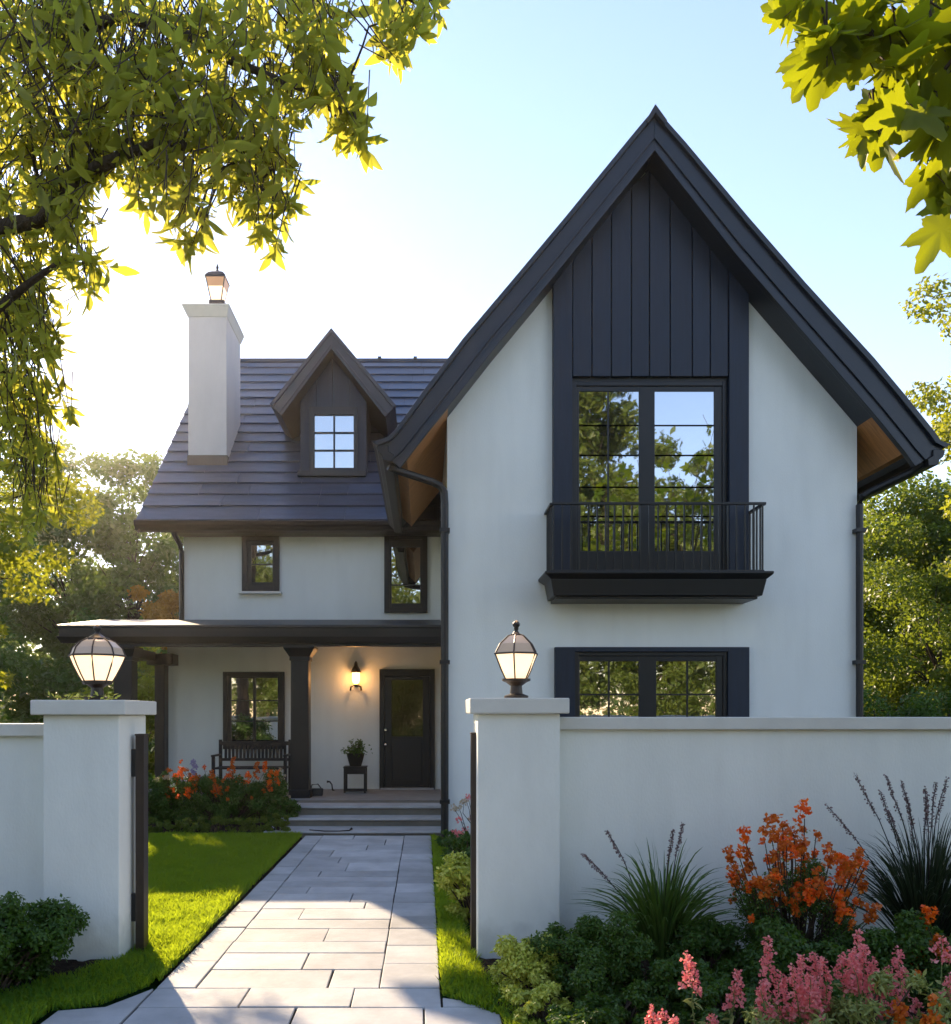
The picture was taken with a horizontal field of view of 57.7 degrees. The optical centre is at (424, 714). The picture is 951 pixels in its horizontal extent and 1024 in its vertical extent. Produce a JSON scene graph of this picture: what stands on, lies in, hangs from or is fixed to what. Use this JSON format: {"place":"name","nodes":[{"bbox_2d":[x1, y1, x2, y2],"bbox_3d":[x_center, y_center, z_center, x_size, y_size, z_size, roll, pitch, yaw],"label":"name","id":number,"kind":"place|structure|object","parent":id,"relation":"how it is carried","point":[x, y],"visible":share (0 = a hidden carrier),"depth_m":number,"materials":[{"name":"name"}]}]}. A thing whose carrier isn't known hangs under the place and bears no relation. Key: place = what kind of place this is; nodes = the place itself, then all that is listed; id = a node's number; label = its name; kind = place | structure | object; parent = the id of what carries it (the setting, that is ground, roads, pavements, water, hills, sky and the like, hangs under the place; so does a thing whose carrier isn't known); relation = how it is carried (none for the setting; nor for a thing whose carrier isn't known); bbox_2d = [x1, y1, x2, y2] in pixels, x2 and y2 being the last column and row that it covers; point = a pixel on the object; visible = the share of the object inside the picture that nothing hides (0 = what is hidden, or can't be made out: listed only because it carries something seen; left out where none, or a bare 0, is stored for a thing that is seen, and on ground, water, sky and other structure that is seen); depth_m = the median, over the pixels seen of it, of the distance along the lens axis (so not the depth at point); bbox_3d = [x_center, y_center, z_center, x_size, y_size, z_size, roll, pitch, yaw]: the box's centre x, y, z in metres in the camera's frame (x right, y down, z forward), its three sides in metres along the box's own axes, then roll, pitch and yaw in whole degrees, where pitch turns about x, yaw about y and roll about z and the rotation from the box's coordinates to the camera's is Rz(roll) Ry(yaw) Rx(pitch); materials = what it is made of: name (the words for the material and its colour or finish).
{"place":"outdoors","nodes":[
{"label":"outdoors","id":0,"kind":"place"},
{"bbox_2d":[0,959,110,993],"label":"soil","id":1,"kind":"structure","parent":0,"point":[62,965],"depth_m":5.57,"materials":[{"name":"black soil"}]},
{"bbox_2d":[0,890,89,989],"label":"boxwood bush","id":2,"kind":"object","parent":1,"relation":"on","point":[41,936],"visible":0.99,"depth_m":5.14,"materials":[{"name":"green plant"}]},
{"bbox_2d":[0,956,157,1023],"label":"front grass","id":3,"kind":"structure","parent":1,"relation":"on","point":[106,982],"depth_m":5.05,"materials":[{"name":"green plant"}]},
{"bbox_2d":[109,829,297,972],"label":"lawn grass","id":4,"kind":"structure","parent":0,"point":[191,875],"depth_m":8.59,"materials":[{"name":"green plant"}]},
{"bbox_2d":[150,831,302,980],"bbox_3d":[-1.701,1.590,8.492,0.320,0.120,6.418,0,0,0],"label":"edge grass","id":5,"kind":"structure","parent":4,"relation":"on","point":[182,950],"depth_m":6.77,"materials":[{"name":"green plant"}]},
{"bbox_2d":[148,816,264,833],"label":"soil","id":6,"kind":"structure","parent":0,"point":[212,828],"depth_m":12.17,"materials":[{"name":"black soil"}]},
{"bbox_2d":[148,817,164,831],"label":"edging plant","id":7,"kind":"object","parent":6,"relation":"on","point":[151,828],"visible":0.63,"depth_m":11.91,"materials":[{"name":"green plant"}]},
{"bbox_2d":[148,772,173,824],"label":"porch shrub","id":8,"kind":"object","parent":6,"relation":"on","point":[155,786],"visible":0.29,"depth_m":12.77,"materials":[{"name":"green plant"}]},
{"bbox_2d":[154,768,178,822],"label":"pink flower","id":9,"kind":"object","parent":6,"relation":"on","point":[164,775],"visible":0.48,"depth_m":12.85,"materials":[{"name":"green plant"}]},
{"bbox_2d":[157,819,190,831],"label":"edging plant","id":10,"kind":"object","parent":6,"relation":"on","point":[168,825],"visible":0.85,"depth_m":11.90,"materials":[{"name":"green plant"}]},
{"bbox_2d":[148,775,221,823],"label":"porch shrub","id":11,"kind":"object","parent":6,"relation":"on","point":[164,801],"visible":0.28,"depth_m":12.74,"materials":[{"name":"green plant"}]},
{"bbox_2d":[172,758,203,823],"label":"lilac flower","id":12,"kind":"object","parent":6,"relation":"on","point":[181,791],"visible":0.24,"depth_m":12.79,"materials":[{"name":"green plant"}]},
{"bbox_2d":[180,816,204,832],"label":"edging plant","id":13,"kind":"object","parent":6,"relation":"on","point":[187,826],"visible":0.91,"depth_m":11.88,"materials":[{"name":"green plant"}]},
{"bbox_2d":[198,815,226,831],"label":"edging plant","id":14,"kind":"object","parent":6,"relation":"on","point":[215,820],"visible":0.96,"depth_m":11.90,"materials":[{"name":"green plant"}]},
{"bbox_2d":[159,757,280,824],"bbox_3d":[-3.014,1.151,12.808,1.812,1.076,0.795,0,0,0],"label":"orange flower","id":15,"kind":"object","parent":6,"relation":"on","point":[216,792],"visible":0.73,"depth_m":12.66,"materials":[{"name":"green plant"}]},
{"bbox_2d":[191,774,253,821],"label":"porch shrub","id":16,"kind":"object","parent":6,"relation":"on","point":[219,806],"visible":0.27,"depth_m":12.66,"materials":[{"name":"green plant"}]},
{"bbox_2d":[225,817,250,831],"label":"edging plant","id":17,"kind":"object","parent":6,"relation":"on","point":[238,822],"visible":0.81,"depth_m":11.93,"materials":[{"name":"green plant"}]},
{"bbox_2d":[241,815,267,831],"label":"edging plant","id":18,"kind":"object","parent":6,"relation":"on","point":[254,827],"visible":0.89,"depth_m":11.87,"materials":[{"name":"green plant"}]},
{"bbox_2d":[233,767,291,822],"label":"porch shrub","id":19,"kind":"object","parent":6,"relation":"on","point":[260,802],"visible":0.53,"depth_m":12.73,"materials":[{"name":"green plant"}]},
{"bbox_2d":[262,767,291,805],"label":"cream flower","id":20,"kind":"object","parent":6,"relation":"on","point":[286,796],"visible":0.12,"depth_m":12.98,"materials":[{"name":"green plant"}]},
{"bbox_2d":[265,813,290,831],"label":"edging plant","id":21,"kind":"object","parent":6,"relation":"on","point":[277,822],"visible":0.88,"depth_m":11.89,"materials":[{"name":"green plant"}]},
{"bbox_2d":[266,795,301,821],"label":"porch shrub","id":22,"kind":"object","parent":6,"relation":"on","point":[290,806],"visible":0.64,"depth_m":12.52,"materials":[{"name":"green plant"}]},
{"bbox_2d":[161,837,301,981],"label":"soil","id":23,"kind":"structure","parent":0,"point":[219,921],"depth_m":7.28,"materials":[{"name":"black soil"}]},
{"bbox_2d":[5,741,469,1023],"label":"ground","id":24,"kind":"structure","parent":0,"point":[155,984],"depth_m":5.22,"materials":[{"name":"black soil"}]},
{"bbox_2d":[0,621,15,722],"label":"tall shrub","id":25,"kind":"object","parent":24,"relation":"on","point":[3,676],"visible":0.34,"depth_m":10.63,"materials":[{"name":"green plant"}]},
{"bbox_2d":[0,723,43,946],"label":"garden wall","id":26,"kind":"structure","parent":24,"relation":"on","point":[22,809],"depth_m":5.93,"materials":[{"name":"paint"}]},
{"bbox_2d":[0,501,59,698],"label":"background tree","id":27,"kind":"object","parent":24,"relation":"on","point":[9,661],"visible":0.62,"depth_m":26.34,"materials":[{"name":"green plant"}]},
{"bbox_2d":[0,286,104,605],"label":"garden tree","id":28,"kind":"object","parent":24,"relation":"on","point":[7,555],"visible":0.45,"depth_m":13.44,"materials":[{"name":"green plant"}]},
{"bbox_2d":[0,434,148,699],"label":"background tree","id":29,"kind":"object","parent":24,"relation":"on","point":[38,621],"visible":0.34,"depth_m":32.76,"materials":[{"name":"green plant"}]},
{"bbox_2d":[0,607,166,757],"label":"tall shrub","id":30,"kind":"object","parent":24,"relation":"on","point":[70,680],"visible":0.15,"depth_m":28.26,"materials":[{"name":"green plant"}]},
{"bbox_2d":[30,700,155,960],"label":"gate pier","id":31,"kind":"structure","parent":24,"relation":"on","point":[89,823],"depth_m":5.72,"materials":[{"name":"paint"}]},
{"bbox_2d":[48,691,120,699],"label":"creeping sprig","id":32,"kind":"object","parent":31,"relation":"on","point":[76,697],"visible":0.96,"depth_m":5.86,"materials":[{"name":"green plant"}]},
{"bbox_2d":[68,624,126,699],"bbox_3d":[-2.256,-0.360,5.950,0.357,0.529,0.357,0,0,13],"label":"pier lantern","id":33,"kind":"object","parent":31,"relation":"on","point":[97,658],"visible":0.98,"depth_m":5.85,"materials":[{"name":"white glass"}]},
{"bbox_2d":[131,734,148,951],"bbox_3d":[-1.975,0.917,5.980,0.100,1.566,0.108,0,0,0],"label":"gate post","id":34,"kind":"object","parent":31,"relation":"attached to","point":[139,773],"visible":0.84,"depth_m":5.93,"materials":[{"name":"brown metal"}]},
{"bbox_2d":[68,647,161,787],"bbox_3d":[-6.323,0.025,18.699,2.596,3.465,2.204,0,0,0],"label":"tall shrub","id":35,"kind":"object","parent":24,"relation":"on","point":[145,691],"visible":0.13,"depth_m":18.45,"materials":[{"name":"green plant"}]},
{"bbox_2d":[52,449,178,687],"bbox_3d":[-11.188,-4.154,32.946,5.937,11.865,5.675,0,0,23],"label":"background tree","id":36,"kind":"object","parent":24,"relation":"on","point":[151,570],"visible":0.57,"depth_m":31.73,"materials":[{"name":"green plant"}]},
{"bbox_2d":[126,584,178,675],"bbox_3d":[-8.889,-1.369,30.060,2.608,6.277,2.733,0,0,40],"label":"autumn tree","id":37,"kind":"object","parent":24,"relation":"on","point":[165,606],"visible":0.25,"depth_m":29.64,"materials":[{"name":"orange plant"}]},
{"bbox_2d":[138,532,183,619],"bbox_3d":[-9.712,-3.735,36.000,5.113,11.009,4.554,0,0,0],"label":"background tree","id":38,"kind":"object","parent":24,"relation":"on","point":[182,539],"visible":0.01,"depth_m":35.80,"materials":[{"name":"green plant"}]},
{"bbox_2d":[0,0,450,549],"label":"overhanging tree","id":39,"kind":"object","parent":24,"relation":"on","point":[63,41],"visible":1,"depth_m":5.80,"materials":[{"name":"green plant"}]},
{"bbox_2d":[41,989,479,1023],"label":"pavement edge","id":40,"kind":"object","parent":24,"relation":"on","point":[121,1012],"visible":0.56,"depth_m":4.77,"materials":[{"name":"stone"}]},
{"bbox_2d":[434,829,460,852],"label":"boxwood bush","id":41,"kind":"object","parent":24,"relation":"on","point":[445,832],"visible":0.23,"depth_m":10.36,"materials":[{"name":"green plant"}]},
{"bbox_2d":[0,604,919,722],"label":"wood","id":42,"kind":"object","parent":24,"relation":"on","point":[2,709],"depth_m":59.28,"materials":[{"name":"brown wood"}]},
{"bbox_2d":[56,104,950,838],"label":"house","id":43,"kind":"structure","parent":24,"relation":"on","point":[650,434],"depth_m":11.20,"materials":[{"name":"paint"}]},
{"bbox_2d":[204,264,229,303],"bbox_3d":[-4.068,-8.425,16.950,0.409,0.890,0.409,0,0,0],"label":"chimney lantern","id":44,"kind":"object","parent":43,"relation":"on","point":[218,285],"visible":0.88,"depth_m":16.81,"materials":[{"name":"white glass"}]},
{"bbox_2d":[211,740,290,792],"bbox_3d":[-3.022,0.915,15.150,1.308,0.930,0.600,0,0,0],"label":"porch bench","id":45,"kind":"object","parent":43,"relation":"on","point":[283,758],"visible":0.95,"depth_m":15.40,"materials":[{"name":"brown wood"}]},
{"bbox_2d":[223,672,284,748],"bbox_3d":[-3.131,-0.073,15.843,1.125,1.419,0.067,0,0,0],"label":"window","id":46,"kind":"structure","parent":43,"relation":"in","point":[253,702],"depth_m":15.86,"materials":[{"name":"glass"}]},
{"bbox_2d":[238,536,281,593],"bbox_3d":[-3.009,-2.760,15.840,0.785,1.085,0.120,0,0,0],"label":"window","id":47,"kind":"structure","parent":43,"relation":"in","point":[260,554],"depth_m":15.85,"materials":[{"name":"glass"}]},
{"bbox_2d":[311,784,322,795],"bbox_3d":[-1.838,1.275,14.600,0.254,0.209,0.134,0,0,0],"label":"handbag","id":48,"kind":"object","parent":43,"relation":"on","point":[317,791],"visible":0.59,"depth_m":14.54,"materials":[{"name":"black leather"}]},
{"bbox_2d":[343,766,367,792],"bbox_3d":[-1.214,1.147,15.250,0.407,0.465,0.380,0,0,0],"label":"side table","id":49,"kind":"object","parent":43,"relation":"on","point":[355,770],"visible":0.98,"depth_m":15.08,"materials":[{"name":"brown wood"}]},
{"bbox_2d":[341,739,372,766],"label":"potted plant","id":50,"kind":"object","parent":49,"relation":"on","point":[355,756],"visible":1,"depth_m":15.17,"materials":[{"name":"green plant"}]},
{"bbox_2d":[350,661,361,690],"bbox_3d":[-1.246,-0.704,15.770,0.197,0.542,0.208,0,0,40],"label":"wall lantern","id":51,"kind":"object","parent":43,"relation":"attached to","point":[355,671],"depth_m":15.71,"materials":[{"name":"brown"}]},
{"bbox_2d":[384,536,426,612],"bbox_3d":[-0.336,-2.593,15.864,0.795,1.443,0.067,0,0,0],"label":"window","id":52,"kind":"structure","parent":43,"relation":"in","point":[405,557],"depth_m":15.85,"materials":[{"name":"glass"}]},
{"bbox_2d":[384,676,429,786],"bbox_3d":[-0.318,0.321,15.816,0.841,2.039,0.121,0,0,0],"label":"door","id":53,"kind":"structure","parent":43,"relation":"in","point":[407,698],"depth_m":15.83,"materials":[{"name":"paint"}]},
{"bbox_2d":[572,382,726,569],"bbox_3d":[2.916,-3.008,11.174,2.001,2.604,0.047,0,0,0],"label":"french window","id":54,"kind":"structure","parent":43,"relation":"in","point":[632,441],"depth_m":11.18,"materials":[{"name":"glass"}]},
{"bbox_2d":[575,652,726,716],"bbox_3d":[2.934,0.061,11.169,1.969,1.738,0.057,0,0,0],"label":"window","id":55,"kind":"structure","parent":43,"relation":"in","point":[607,684],"depth_m":11.18,"materials":[{"name":"glass"}]},
{"bbox_2d":[465,698,568,959],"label":"gate pier","id":56,"kind":"structure","parent":24,"relation":"on","point":[518,818],"depth_m":5.75,"materials":[{"name":"paint"}]},
{"bbox_2d":[470,732,475,953],"bbox_3d":[0.342,0.912,5.980,0.045,1.575,0.108,0,0,0],"label":"gate post","id":57,"kind":"object","parent":56,"relation":"attached to","point":[473,839],"visible":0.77,"depth_m":5.93,"materials":[{"name":"brown metal"}]},
{"bbox_2d":[494,620,537,697],"bbox_3d":[0.636,-0.381,5.950,0.314,0.544,0.322,0,0,0],"label":"pier lantern","id":58,"kind":"object","parent":56,"relation":"on","point":[516,653],"visible":1,"depth_m":5.87,"materials":[{"name":"white glass"}]},
{"bbox_2d":[560,717,950,948],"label":"garden wall","id":59,"kind":"structure","parent":24,"relation":"on","point":[631,784],"depth_m":5.93,"materials":[{"name":"paint"}]},
{"bbox_2d":[760,0,950,273],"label":"maple tree","id":60,"kind":"object","parent":24,"relation":"on","point":[901,54],"visible":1,"depth_m":3.48,"materials":[{"name":"green plant"}]},
{"bbox_2d":[862,469,950,716],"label":"background tree","id":61,"kind":"object","parent":24,"relation":"on","point":[919,537],"visible":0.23,"depth_m":19.35,"materials":[{"name":"green plant"}]},
{"bbox_2d":[863,554,950,716],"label":"background tree","id":62,"kind":"object","parent":24,"relation":"on","point":[881,656],"visible":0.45,"depth_m":17.40,"materials":[{"name":"green plant"}]},
{"bbox_2d":[863,685,950,716],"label":"hedge","id":63,"kind":"object","parent":24,"relation":"on","point":[918,707],"visible":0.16,"depth_m":14.72,"materials":[{"name":"green plant"}]},
{"bbox_2d":[895,465,950,664],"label":"background tree","id":64,"kind":"object","parent":24,"relation":"on","point":[949,470],"depth_m":21.94,"materials":[{"name":"green plant"}]},
{"bbox_2d":[897,272,950,577],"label":"tall tree","id":65,"kind":"object","parent":24,"relation":"on","point":[942,428],"visible":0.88,"depth_m":15.09,"materials":[{"name":"green plant"}]},
{"bbox_2d":[122,835,442,1023],"bbox_3d":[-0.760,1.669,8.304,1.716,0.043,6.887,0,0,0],"label":"path","id":66,"kind":"structure","parent":0,"point":[306,909],"depth_m":6.34,"materials":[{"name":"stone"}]},
{"bbox_2d":[123,1007,501,1023],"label":"pavement","id":67,"kind":"structure","parent":0,"point":[445,1015],"depth_m":4.71,"materials":[{"name":"stone"}]},
{"bbox_2d":[309,827,352,831],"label":"fallen twig","id":68,"kind":"object","parent":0,"point":[351,828],"visible":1,"depth_m":11.81,"materials":[{"name":"grey plant"}]},
{"bbox_2d":[0,0,950,709],"label":"sky","id":69,"kind":"structure","parent":0,"point":[497,128],"materials":[{"name":"blue"}]},
{"bbox_2d":[479,957,926,1023],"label":"soil","id":70,"kind":"structure","parent":0,"point":[491,961],"depth_m":5.08,"materials":[{"name":"black soil"}]},
{"bbox_2d":[429,834,546,1023],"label":"path edge grass","id":71,"kind":"structure","parent":70,"relation":"on","point":[461,967],"depth_m":5.47,"materials":[{"name":"green plant"}]},
{"bbox_2d":[487,932,565,995],"bbox_3d":[0.616,1.476,5.045,0.499,0.425,0.525,0,0,16],"label":"variegated shrub","id":72,"kind":"object","parent":70,"relation":"on","point":[520,965],"visible":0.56,"depth_m":4.93,"materials":[{"name":"green plant"}]},
{"bbox_2d":[501,980,572,1023],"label":"variegated shrub","id":73,"kind":"object","parent":70,"relation":"on","point":[541,996],"visible":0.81,"depth_m":4.54,"materials":[{"name":"green plant"}]},
{"bbox_2d":[546,1000,612,1023],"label":"boxwood bush","id":74,"kind":"object","parent":70,"relation":"on","point":[556,1015],"visible":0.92,"depth_m":4.20,"materials":[{"name":"green plant"}]},
{"bbox_2d":[522,910,656,1006],"bbox_3d":[0.943,1.392,5.013,0.728,0.593,0.788,0,0,-31],"label":"boxwood bush","id":75,"kind":"object","parent":70,"relation":"on","point":[597,955],"visible":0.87,"depth_m":4.83,"materials":[{"name":"green plant"}]},
{"bbox_2d":[573,979,672,1023],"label":"boxwood bush","id":76,"kind":"object","parent":70,"relation":"on","point":[612,1007],"visible":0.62,"depth_m":4.39,"materials":[{"name":"green plant"}]},
{"bbox_2d":[571,822,748,963],"bbox_3d":[1.476,1.175,5.303,1.201,0.966,0.819,0,0,0],"label":"grass tuft","id":77,"kind":"object","parent":70,"relation":"on","point":[661,912],"visible":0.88,"depth_m":5.27,"materials":[{"name":"green plant"}]},
{"bbox_2d":[644,1004,678,1023],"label":"pink flower","id":78,"kind":"object","parent":70,"relation":"on","point":[675,1020],"visible":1,"depth_m":3.90,"materials":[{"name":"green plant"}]},
{"bbox_2d":[641,953,737,1023],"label":"boxwood bush","id":79,"kind":"object","parent":70,"relation":"on","point":[665,976],"visible":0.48,"depth_m":4.63,"materials":[{"name":"green plant"}]},
{"bbox_2d":[663,915,749,987],"bbox_3d":[1.698,1.451,5.240,0.581,0.475,0.599,0,0,-17],"label":"boxwood bush","id":80,"kind":"object","parent":70,"relation":"on","point":[717,947],"visible":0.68,"depth_m":5.17,"materials":[{"name":"green plant"}]},
{"bbox_2d":[678,950,746,1023],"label":"pink flower","id":81,"kind":"object","parent":70,"relation":"on","point":[686,976],"visible":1,"depth_m":3.94,"materials":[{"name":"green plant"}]},
{"bbox_2d":[674,977,801,1023],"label":"boxwood bush","id":82,"kind":"object","parent":70,"relation":"on","point":[720,990],"visible":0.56,"depth_m":4.38,"materials":[{"name":"green plant"}]},
{"bbox_2d":[754,935,795,1023],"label":"pink flower","id":83,"kind":"object","parent":70,"relation":"on","point":[763,988],"visible":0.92,"depth_m":3.86,"materials":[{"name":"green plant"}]},
{"bbox_2d":[739,917,862,1007],"bbox_3d":[2.108,1.427,4.855,0.679,0.524,0.656,0,0,0],"label":"boxwood bush","id":84,"kind":"object","parent":70,"relation":"on","point":[789,944],"visible":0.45,"depth_m":4.77,"materials":[{"name":"green plant"}]},
{"bbox_2d":[722,798,882,970],"bbox_3d":[2.299,1.099,5.237,0.891,1.178,0.714,0,0,-19],"label":"orange flower shrub","id":85,"kind":"object","parent":70,"relation":"on","point":[801,900],"visible":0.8,"depth_m":5.15,"materials":[{"name":"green plant"}]},
{"bbox_2d":[785,951,833,1023],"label":"pink flower","id":86,"kind":"object","parent":70,"relation":"on","point":[814,992],"visible":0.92,"depth_m":3.78,"materials":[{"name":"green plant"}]},
{"bbox_2d":[740,967,950,1023],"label":"sage plant","id":87,"kind":"object","parent":70,"relation":"on","point":[864,1013],"visible":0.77,"depth_m":3.69,"materials":[{"name":"green plant"}]},
{"bbox_2d":[788,969,913,1023],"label":"boxwood bush","id":88,"kind":"object","parent":70,"relation":"on","point":[836,992],"visible":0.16,"depth_m":4.37,"materials":[{"name":"green plant"}]},
{"bbox_2d":[831,928,883,1023],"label":"pink flower","id":89,"kind":"object","parent":70,"relation":"on","point":[857,984],"visible":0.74,"depth_m":3.85,"materials":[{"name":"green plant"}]},
{"bbox_2d":[821,773,950,968],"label":"grass tuft","id":90,"kind":"object","parent":70,"relation":"on","point":[916,890],"visible":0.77,"depth_m":5.39,"materials":[{"name":"green plant"}]},
{"bbox_2d":[835,907,950,1008],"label":"boxwood bush","id":91,"kind":"object","parent":70,"relation":"on","point":[909,934],"visible":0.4,"depth_m":4.79,"materials":[{"name":"green plant"}]},
{"bbox_2d":[880,945,924,1023],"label":"pink flower","id":92,"kind":"object","parent":70,"relation":"on","point":[900,976],"visible":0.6,"depth_m":3.91,"materials":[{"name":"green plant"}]},
{"bbox_2d":[882,993,945,1023],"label":"orange flower","id":93,"kind":"object","parent":70,"relation":"on","point":[899,1015],"visible":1,"depth_m":3.59,"materials":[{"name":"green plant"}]},
{"bbox_2d":[905,904,950,1010],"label":"orange flower shrub","id":94,"kind":"object","parent":70,"relation":"on","point":[936,973],"visible":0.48,"depth_m":4.69,"materials":[{"name":"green plant"}]},
{"bbox_2d":[929,935,950,1020],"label":"pink flower","id":95,"kind":"object","parent":70,"relation":"on","point":[943,960],"visible":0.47,"depth_m":3.88,"materials":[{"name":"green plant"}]},
{"bbox_2d":[934,986,950,1021],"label":"sage plant","id":96,"kind":"object","parent":70,"relation":"on","point":[948,1008],"visible":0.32,"depth_m":3.73,"materials":[{"name":"green plant"}]},
{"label":"soil","id":97,"kind":"structure","parent":0,"visible":0},
{"bbox_2d":[433,851,469,924],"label":"variegated shrub","id":98,"kind":"object","parent":97,"relation":"on","point":[453,878],"visible":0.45,"depth_m":6.87,"materials":[{"name":"green plant"}]},
{"bbox_2d":[441,831,469,863],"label":"boxwood bush","id":99,"kind":"object","parent":97,"relation":"on","point":[461,843],"visible":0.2,"depth_m":8.60,"materials":[{"name":"green plant"}]},
{"bbox_2d":[450,794,469,848],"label":"red flower plant","id":100,"kind":"object","parent":97,"relation":"on","point":[455,831],"visible":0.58,"depth_m":9.03,"materials":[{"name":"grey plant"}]}
]}

